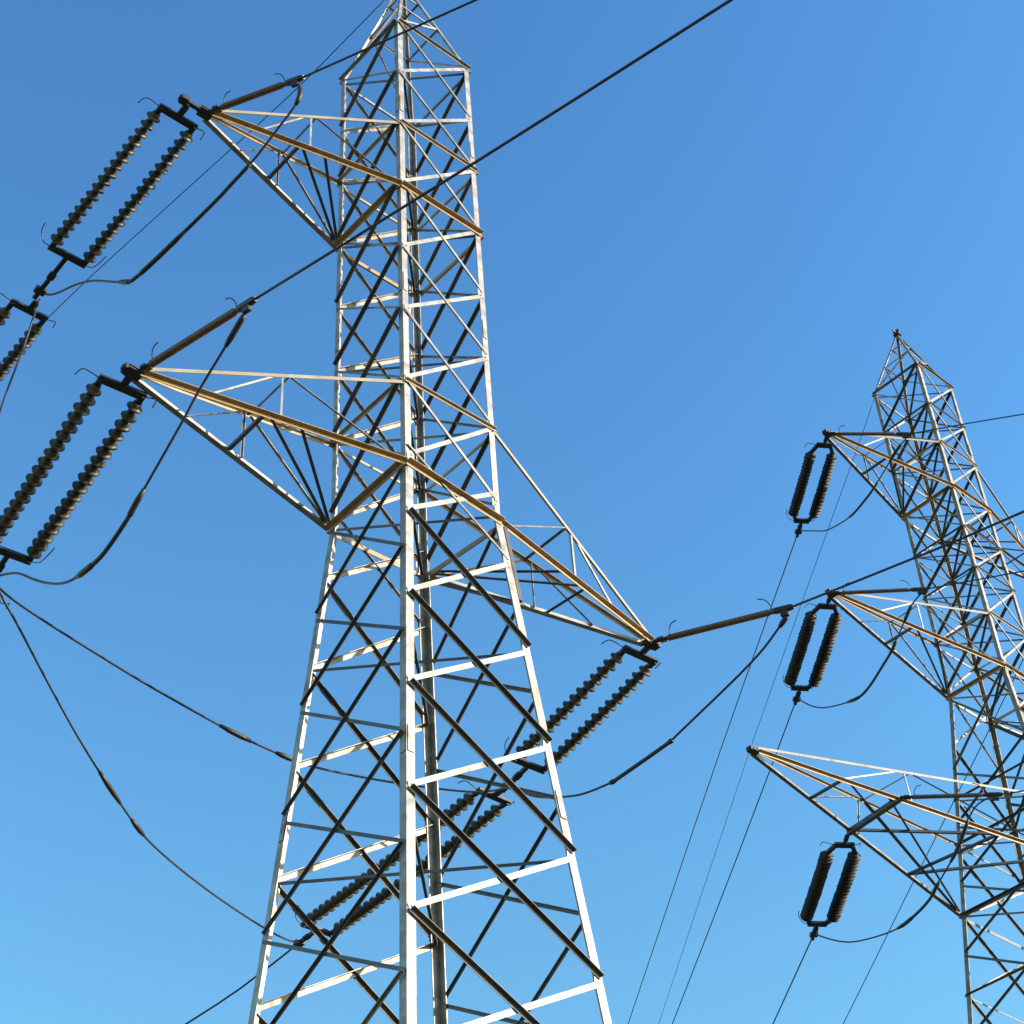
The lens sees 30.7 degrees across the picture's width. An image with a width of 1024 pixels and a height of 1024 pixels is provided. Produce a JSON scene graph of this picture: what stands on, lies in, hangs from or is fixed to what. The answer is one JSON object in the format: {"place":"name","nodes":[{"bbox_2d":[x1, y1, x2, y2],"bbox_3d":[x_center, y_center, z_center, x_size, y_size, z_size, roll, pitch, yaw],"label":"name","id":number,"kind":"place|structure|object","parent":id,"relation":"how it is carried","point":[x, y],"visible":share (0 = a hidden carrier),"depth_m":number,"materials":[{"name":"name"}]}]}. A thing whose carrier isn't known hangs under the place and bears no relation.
{"place":"outdoors","nodes":[
{"label":"outdoors","id":0,"kind":"place"},
{"bbox_2d":[0,0,1023,1023],"label":"sky","id":1,"kind":"structure","parent":0,"point":[703,265],"materials":[{"name":"blue"}]},
{"bbox_2d":[843,659,1022,1023],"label":"conductor","id":2,"kind":"object","parent":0,"point":[926,855],"visible":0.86,"depth_m":91.71,"materials":[{"name":"metal"}]},
{"bbox_3d":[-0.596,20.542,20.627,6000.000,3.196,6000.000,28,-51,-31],"label":"ground","id":3,"kind":"structure","parent":0,"visible":0},
{"bbox_2d":[120,0,660,1023],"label":"lattice tower","id":4,"kind":"structure","parent":3,"relation":"on","point":[408,458],"depth_m":37.80,"materials":[{"name":"metal"}]},
{"bbox_2d":[0,368,155,572],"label":"double insulator","id":5,"kind":"object","parent":4,"relation":"hanging from","point":[44,538],"visible":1,"depth_m":36.48,"materials":[{"name":"brown ceramic"}]},
{"bbox_2d":[0,313,245,584],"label":"jumper cable","id":6,"kind":"object","parent":5,"relation":"hanging from","point":[89,567],"visible":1,"depth_m":33.35,"materials":[{"name":"rubber"}]},
{"bbox_2d":[0,587,504,792],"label":"jumper cable","id":7,"kind":"object","parent":5,"relation":"hanging from","point":[235,733],"visible":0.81,"depth_m":39.92,"materials":[{"name":"metal"}]},
{"bbox_2d":[32,97,204,299],"bbox_3d":[-9.319,-7.152,43.149,1.700,0.869,6.567,28,-51,-31],"label":"double insulator","id":8,"kind":"object","parent":4,"relation":"hanging from","point":[104,181],"visible":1,"depth_m":42.74,"materials":[{"name":"brown ceramic"}]},
{"bbox_2d":[0,293,55,380],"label":"double insulator","id":9,"kind":"object","parent":8,"relation":"hanging from","point":[13,357],"visible":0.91,"depth_m":45.26,"materials":[{"name":"brown ceramic"}]},
{"bbox_2d":[0,298,40,412],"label":"jumper cable","id":10,"kind":"object","parent":9,"relation":"hanging from","point":[19,358],"visible":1,"depth_m":43.87,"materials":[{"name":"rubber"}]},
{"bbox_2d":[43,83,302,295],"bbox_3d":[-7.802,-6.436,41.619,9.101,2.569,0.125,-33,-49,29],"label":"jumper cable","id":11,"kind":"object","parent":8,"relation":"hanging from","point":[159,255],"visible":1,"depth_m":40.37,"materials":[{"name":"rubber"}]},
{"bbox_2d":[0,0,384,362],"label":"earth wire","id":12,"kind":"object","parent":4,"relation":"attached to","point":[218,160],"visible":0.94,"depth_m":55.13,"materials":[{"name":"metal"}]},
{"bbox_2d":[138,296,257,372],"bbox_3d":[-5.770,-3.220,34.027,0.205,1.319,3.589,31,-52,-33],"label":"rod insulator","id":13,"kind":"object","parent":4,"relation":"attached to","point":[245,306],"visible":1,"depth_m":33.87,"materials":[{"name":"beige ceramic"}]},
{"bbox_2d":[255,0,732,299],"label":"conductor","id":14,"kind":"object","parent":13,"relation":"attached to","point":[717,8],"visible":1,"depth_m":30.17,"materials":[{"name":"metal"}]},
{"bbox_2d":[210,73,304,112],"bbox_3d":[-5.609,-9.146,40.896,2.716,1.251,0.204,-27,-46,23],"label":"rod insulator","id":15,"kind":"object","parent":4,"relation":"attached to","point":[293,82],"visible":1,"depth_m":40.82,"materials":[{"name":"beige ceramic"}]},
{"bbox_2d":[303,0,477,77],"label":"conductor","id":16,"kind":"object","parent":15,"relation":"attached to","point":[390,38],"visible":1,"depth_m":39.27,"materials":[{"name":"metal"}]},
{"bbox_2d":[501,639,661,792],"bbox_3d":[1.462,4.808,43.681,1.666,1.076,5.617,26,-50,-29],"label":"double insulator","id":17,"kind":"object","parent":4,"relation":"hanging from","point":[604,711],"visible":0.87,"depth_m":43.28,"materials":[{"name":"brown ceramic"}]},
{"bbox_2d":[293,780,514,946],"bbox_3d":[-2.994,9.027,47.151,1.704,0.751,8.584,28,-51,-31],"label":"double insulator","id":18,"kind":"object","parent":17,"relation":"attached to","point":[350,890],"visible":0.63,"depth_m":47.01,"materials":[{"name":"brown ceramic"}]},
{"bbox_2d":[0,591,299,942],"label":"jumper cable","id":19,"kind":"object","parent":18,"relation":"hanging from","point":[113,793],"visible":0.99,"depth_m":40.91,"materials":[{"name":"metal"}]},
{"bbox_2d":[185,949,290,1023],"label":"conductor","id":20,"kind":"object","parent":18,"relation":"attached to","point":[241,987],"visible":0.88,"depth_m":49.97,"materials":[{"name":"metal"}]},
{"bbox_2d":[524,613,789,798],"bbox_3d":[2.989,4.891,41.943,0.124,1.730,8.800,30,-52,-32],"label":"jumper cable","id":21,"kind":"object","parent":17,"relation":"hanging from","point":[782,622],"visible":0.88,"depth_m":41.10,"materials":[{"name":"metal"}]},
{"bbox_2d":[654,599,794,642],"bbox_3d":[4.632,2.453,41.175,3.586,1.295,0.205,-30,-48,27],"label":"rod insulator","id":22,"kind":"object","parent":4,"relation":"attached to","point":[783,610],"visible":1,"depth_m":41.03,"materials":[{"name":"beige ceramic"}]},
{"bbox_2d":[793,510,1023,606],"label":"conductor","id":23,"kind":"object","parent":22,"relation":"attached to","point":[913,558],"visible":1,"depth_m":38.71,"materials":[{"name":"metal"}]},
{"bbox_2d":[746,328,1023,1023],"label":"lattice tower","id":24,"kind":"structure","parent":3,"relation":"on","point":[938,444],"depth_m":68.94,"materials":[{"name":"metal"}]},
{"bbox_2d":[659,343,892,1021],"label":"earth wire","id":25,"kind":"object","parent":24,"relation":"attached to","point":[767,699],"visible":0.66,"depth_m":97.54,"materials":[{"name":"metal"}]},
{"bbox_2d":[786,435,836,537],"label":"double insulator","id":26,"kind":"object","parent":24,"relation":"hanging from","point":[822,486],"visible":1,"depth_m":72.15,"materials":[{"name":"black ceramic"}]},
{"bbox_2d":[628,538,795,1023],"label":"conductor","id":27,"kind":"object","parent":26,"relation":"attached to","point":[713,771],"visible":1,"depth_m":84.25,"materials":[{"name":"metal"}]},
{"bbox_2d":[799,439,905,531],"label":"jumper cable","id":28,"kind":"object","parent":26,"relation":"hanging from","point":[877,482],"visible":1,"depth_m":70.84,"materials":[{"name":"rubber"}]},
{"bbox_2d":[783,595,841,704],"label":"double insulator","id":29,"kind":"object","parent":24,"relation":"hanging from","point":[824,651],"visible":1,"depth_m":65.26,"materials":[{"name":"black ceramic"}]},
{"bbox_2d":[672,705,794,1023],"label":"conductor","id":30,"kind":"object","parent":29,"relation":"attached to","point":[733,865],"visible":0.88,"depth_m":73.79,"materials":[{"name":"metal"}]},
{"bbox_2d":[797,591,923,707],"bbox_3d":[12.122,5.317,64.350,0.128,2.068,6.823,22,-48,-26],"label":"jumper cable","id":31,"kind":"object","parent":29,"relation":"hanging from","point":[885,660],"visible":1,"depth_m":63.50,"materials":[{"name":"metal"}]},
{"bbox_2d":[798,834,860,940],"bbox_3d":[10.230,12.062,60.190,1.361,1.018,5.244,3,-42,-7],"label":"double insulator","id":32,"kind":"object","parent":24,"relation":"hanging from","point":[844,884],"visible":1,"depth_m":59.88,"materials":[{"name":"black ceramic"}]},
{"bbox_2d":[772,940,810,1023],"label":"conductor","id":33,"kind":"object","parent":32,"relation":"attached to","point":[792,981],"visible":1,"depth_m":63.59,"materials":[{"name":"metal"}]},
{"bbox_2d":[815,797,991,942],"bbox_3d":[12.378,11.765,58.412,0.125,2.170,9.016,21,-47,-25],"label":"jumper cable","id":34,"kind":"object","parent":32,"relation":"hanging from","point":[935,888],"visible":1,"depth_m":57.30,"materials":[{"name":"metal"}]},
{"bbox_2d":[828,425,910,438],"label":"rod insulator","id":35,"kind":"object","parent":24,"relation":"attached to","point":[904,435],"visible":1,"depth_m":70.41,"materials":[{"name":"beige ceramic"}]},
{"bbox_2d":[911,414,1023,433],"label":"conductor","id":36,"kind":"object","parent":35,"relation":"attached to","point":[968,423],"visible":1,"depth_m":69.54,"materials":[{"name":"metal"}]},
{"bbox_2d":[831,580,926,595],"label":"rod insulator","id":37,"kind":"object","parent":24,"relation":"attached to","point":[919,590],"visible":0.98,"depth_m":63.30,"materials":[{"name":"beige ceramic"}]},
{"bbox_2d":[927,570,1023,588],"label":"conductor","id":38,"kind":"object","parent":37,"relation":"attached to","point":[975,579],"visible":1,"depth_m":62.52,"materials":[{"name":"metal"}]},
{"bbox_2d":[900,783,1002,800],"bbox_3d":[13.319,8.579,56.691,3.003,1.012,0.205,-14,-43,11],"label":"rod insulator","id":39,"kind":"object","parent":24,"relation":"attached to","point":[995,796],"visible":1,"depth_m":56.59,"materials":[{"name":"beige ceramic"}]},
{"bbox_2d":[1003,790,1023,794],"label":"conductor","id":40,"kind":"object","parent":39,"relation":"attached to","point":[1013,792],"visible":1,"depth_m":56.10,"materials":[{"name":"metal"}]}
]}

